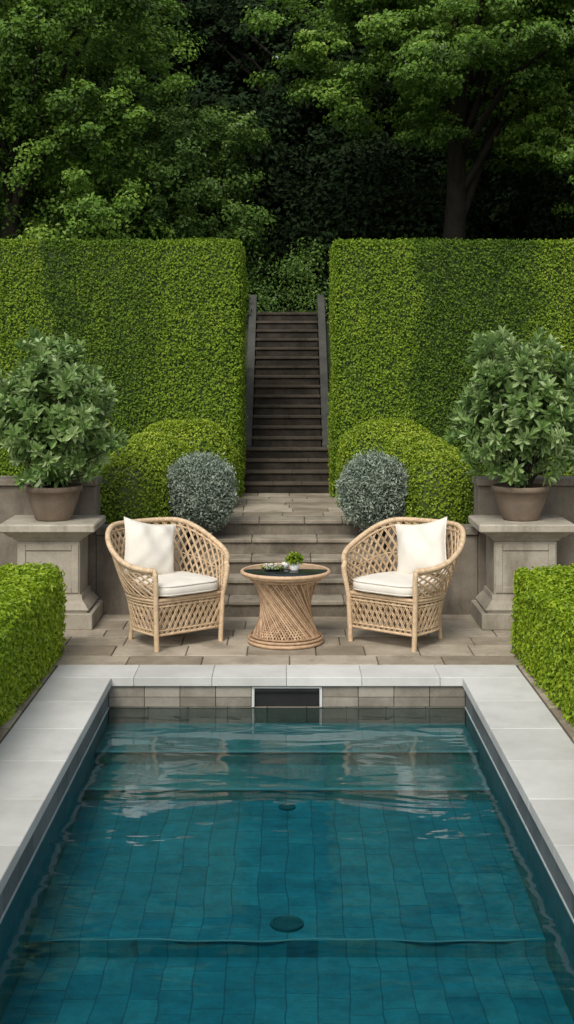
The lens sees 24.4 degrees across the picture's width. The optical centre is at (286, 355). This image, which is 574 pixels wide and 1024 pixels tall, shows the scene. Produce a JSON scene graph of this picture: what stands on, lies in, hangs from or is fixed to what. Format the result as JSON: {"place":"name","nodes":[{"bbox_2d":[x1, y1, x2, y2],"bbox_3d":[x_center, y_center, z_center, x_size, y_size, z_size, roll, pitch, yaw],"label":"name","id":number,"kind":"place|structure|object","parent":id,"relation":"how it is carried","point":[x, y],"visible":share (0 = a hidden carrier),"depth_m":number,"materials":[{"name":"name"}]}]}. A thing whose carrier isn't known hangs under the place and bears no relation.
{"place":"outdoors","nodes":[
{"label":"outdoors","id":0,"kind":"place"},
{"bbox_2d":[204,303,335,671],"bbox_3d":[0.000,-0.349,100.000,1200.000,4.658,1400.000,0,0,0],"label":"ground","id":1,"kind":"structure","parent":0,"point":[328,345],"depth_m":15.32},
{"bbox_2d":[0,0,110,213],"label":"woodland tree","id":2,"kind":"object","parent":1,"relation":"on","point":[20,11],"visible":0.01,"depth_m":22.22,"materials":[{"name":"green plant"}]},
{"bbox_2d":[0,476,193,615],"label":"retaining wall","id":3,"kind":"structure","parent":1,"relation":"on","point":[104,583],"depth_m":10.00,"materials":[{"name":"grey stone"}]},
{"bbox_2d":[0,0,207,240],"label":"broadleaf tree","id":4,"kind":"object","parent":1,"relation":"on","point":[21,120],"visible":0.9,"depth_m":16.80,"materials":[{"name":"green plant"}]},
{"bbox_2d":[0,236,248,497],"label":"tall hedge","id":5,"kind":"object","parent":1,"relation":"on","point":[158,325],"visible":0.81,"depth_m":12.61,"materials":[{"name":"green plant"}]},
{"bbox_2d":[1,0,299,307],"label":"woodland tree","id":6,"kind":"object","parent":1,"relation":"on","point":[177,65],"visible":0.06,"depth_m":23.44,"materials":[{"name":"green plant"}]},
{"bbox_2d":[35,98,276,296],"bbox_3d":[-1.653,-2.114,18.598,3.362,3.132,2.951,0,0,42],"label":"broadleaf tree","id":7,"kind":"object","parent":1,"relation":"on","point":[188,143],"visible":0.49,"depth_m":18.08,"materials":[{"name":"green plant"}]},
{"bbox_2d":[0,665,573,1023],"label":"swimming pool","id":8,"kind":"structure","parent":1,"relation":"in","point":[211,844],"depth_m":6.25,"materials":[{"name":"liquid"}]},
{"bbox_2d":[0,30,573,365],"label":"undergrowth","id":9,"kind":"object","parent":1,"relation":"on","point":[312,253],"visible":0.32,"depth_m":20.54,"materials":[{"name":"green plant"}]},
{"bbox_2d":[243,295,330,493],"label":"garden staircase","id":10,"kind":"structure","parent":1,"relation":"on","point":[286,452],"depth_m":14.23,"materials":[{"name":"stone"}]},
{"bbox_2d":[183,516,390,617],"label":"stone steps","id":11,"kind":"structure","parent":1,"relation":"on","point":[246,541],"depth_m":10.65,"materials":[{"name":"beige stone"}]},
{"bbox_2d":[228,493,350,517],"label":"garden path","id":12,"kind":"structure","parent":1,"relation":"on","point":[288,504],"depth_m":11.97,"materials":[{"name":"stone"}]},
{"bbox_2d":[139,0,446,308],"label":"broadleaf tree","id":13,"kind":"object","parent":1,"relation":"on","point":[227,79],"visible":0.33,"depth_m":21.38,"materials":[{"name":"green plant"}]},
{"bbox_2d":[155,0,539,301],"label":"woodland tree","id":14,"kind":"object","parent":1,"relation":"on","point":[255,50],"visible":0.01,"depth_m":24.65,"materials":[{"name":"green plant"}]},
{"bbox_2d":[239,0,573,240],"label":"maple tree","id":15,"kind":"object","parent":1,"relation":"on","point":[456,41],"visible":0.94,"depth_m":17.52,"materials":[{"name":"green plant"}]},
{"bbox_2d":[322,1,573,241],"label":"woodland tree","id":16,"kind":"object","parent":1,"relation":"on","point":[496,216],"visible":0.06,"depth_m":22.62,"materials":[{"name":"green plant"}]},
{"bbox_2d":[327,237,573,497],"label":"tall hedge","id":17,"kind":"object","parent":1,"relation":"on","point":[408,318],"visible":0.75,"depth_m":12.61,"materials":[{"name":"green plant"}]},
{"bbox_2d":[376,476,573,614],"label":"retaining wall","id":18,"kind":"structure","parent":1,"relation":"on","point":[467,583],"depth_m":10.00,"materials":[{"name":"grey stone"}]},
{"bbox_2d":[489,3,573,218],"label":"maple tree","id":19,"kind":"object","parent":1,"relation":"on","point":[564,144],"visible":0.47,"depth_m":17.77,"materials":[{"name":"green plant"}]},
{"bbox_2d":[0,614,573,743],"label":"terrace","id":20,"kind":"structure","parent":0,"point":[465,640],"depth_m":8.84,"materials":[{"name":"stone"}]},
{"bbox_2d":[0,562,67,726],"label":"hedge","id":21,"kind":"object","parent":20,"relation":"on","point":[33,601],"visible":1,"depth_m":7.80,"materials":[{"name":"green plant"}]},
{"bbox_2d":[0,515,105,629],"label":"stone pedestal","id":22,"kind":"object","parent":20,"relation":"on","point":[62,545],"visible":0.65,"depth_m":9.51,"materials":[{"name":"beige stone"}]},
{"bbox_2d":[0,325,129,520],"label":"potted shrub","id":23,"kind":"object","parent":22,"relation":"on","point":[57,412],"visible":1,"depth_m":9.52,"materials":[{"name":"green plant"}]},
{"bbox_2d":[105,517,229,651],"bbox_3d":[-0.838,1.530,9.140,0.888,0.842,0.685,0,0,-38],"label":"wicker armchair","id":24,"kind":"object","parent":20,"relation":"on","point":[159,578],"visible":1,"depth_m":9.05,"materials":[{"name":"wicker"}]},
{"bbox_2d":[240,563,330,649],"bbox_3d":[-0.010,1.700,9.030,0.616,0.495,0.616,0,0,0],"label":"wicker table","id":25,"kind":"object","parent":20,"relation":"on","point":[280,606],"visible":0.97,"depth_m":8.87,"materials":[{"name":"wicker"}]},
{"bbox_2d":[260,563,285,570],"bbox_3d":[-0.092,1.437,9.031,0.180,0.056,0.162,0,0,0],"label":"white flower dish","id":26,"kind":"object","parent":25,"relation":"on","point":[273,567],"visible":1,"depth_m":9.01,"materials":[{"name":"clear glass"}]},
{"bbox_2d":[282,562,288,568],"bbox_3d":[-0.010,1.436,9.100,0.052,0.040,0.052,0,0,0],"label":"glass bowl","id":27,"kind":"object","parent":25,"relation":"on","point":[286,565],"visible":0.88,"depth_m":9.08,"materials":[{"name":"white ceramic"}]},
{"bbox_2d":[285,551,303,570],"bbox_3d":[0.051,1.390,9.005,0.129,0.132,0.121,0,0,0],"label":"potted plant","id":28,"kind":"object","parent":25,"relation":"on","point":[295,558],"visible":1,"depth_m":8.98,"materials":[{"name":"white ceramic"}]},
{"bbox_2d":[341,517,465,651],"bbox_3d":[0.818,1.530,9.140,0.888,0.842,0.685,0,0,38],"label":"wicker armchair","id":29,"kind":"object","parent":20,"relation":"on","point":[414,581],"visible":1,"depth_m":9.06,"materials":[{"name":"wicker"}]},
{"bbox_2d":[468,515,573,629],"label":"stone pedestal","id":30,"kind":"object","parent":20,"relation":"on","point":[512,547],"visible":0.64,"depth_m":9.51,"materials":[{"name":"beige stone"}]},
{"bbox_2d":[442,325,573,520],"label":"potted shrub","id":31,"kind":"object","parent":30,"relation":"on","point":[518,432],"visible":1,"depth_m":9.53,"materials":[{"name":"green plant"}]},
{"bbox_2d":[509,563,573,729],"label":"hedge","id":32,"kind":"object","parent":20,"relation":"on","point":[542,641],"visible":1,"depth_m":7.86,"materials":[{"name":"green plant"}]},
{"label":"planting bed soil","id":33,"kind":"structure","parent":0,"visible":0},
{"bbox_2d":[97,418,239,523],"bbox_3d":[-1.005,0.989,11.424,1.013,0.866,2.227,0,0,9],"label":"rounded boxwood","id":34,"kind":"object","parent":33,"relation":"on","point":[133,474],"visible":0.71,"depth_m":10.60,"materials":[{"name":"green plant"}]},
{"bbox_2d":[164,451,240,532],"bbox_3d":[-0.695,1.098,10.698,0.646,0.676,0.660,0,0,0],"label":"lavender shrub","id":35,"kind":"object","parent":33,"relation":"on","point":[203,492],"visible":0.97,"depth_m":10.52,"materials":[{"name":"grey plant"}]},
{"bbox_2d":[335,448,410,534],"bbox_3d":[0.712,1.093,10.706,0.674,0.729,0.661,0,0,0],"label":"lavender shrub","id":36,"kind":"object","parent":33,"relation":"on","point":[370,487],"visible":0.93,"depth_m":10.52,"materials":[{"name":"grey plant"}]},
{"bbox_2d":[335,417,474,523],"bbox_3d":[1.000,0.985,11.430,1.001,0.873,2.219,0,0,-7],"label":"rounded boxwood","id":37,"kind":"object","parent":33,"relation":"on","point":[440,483],"visible":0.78,"depth_m":10.60,"materials":[{"name":"green plant"}]}
]}

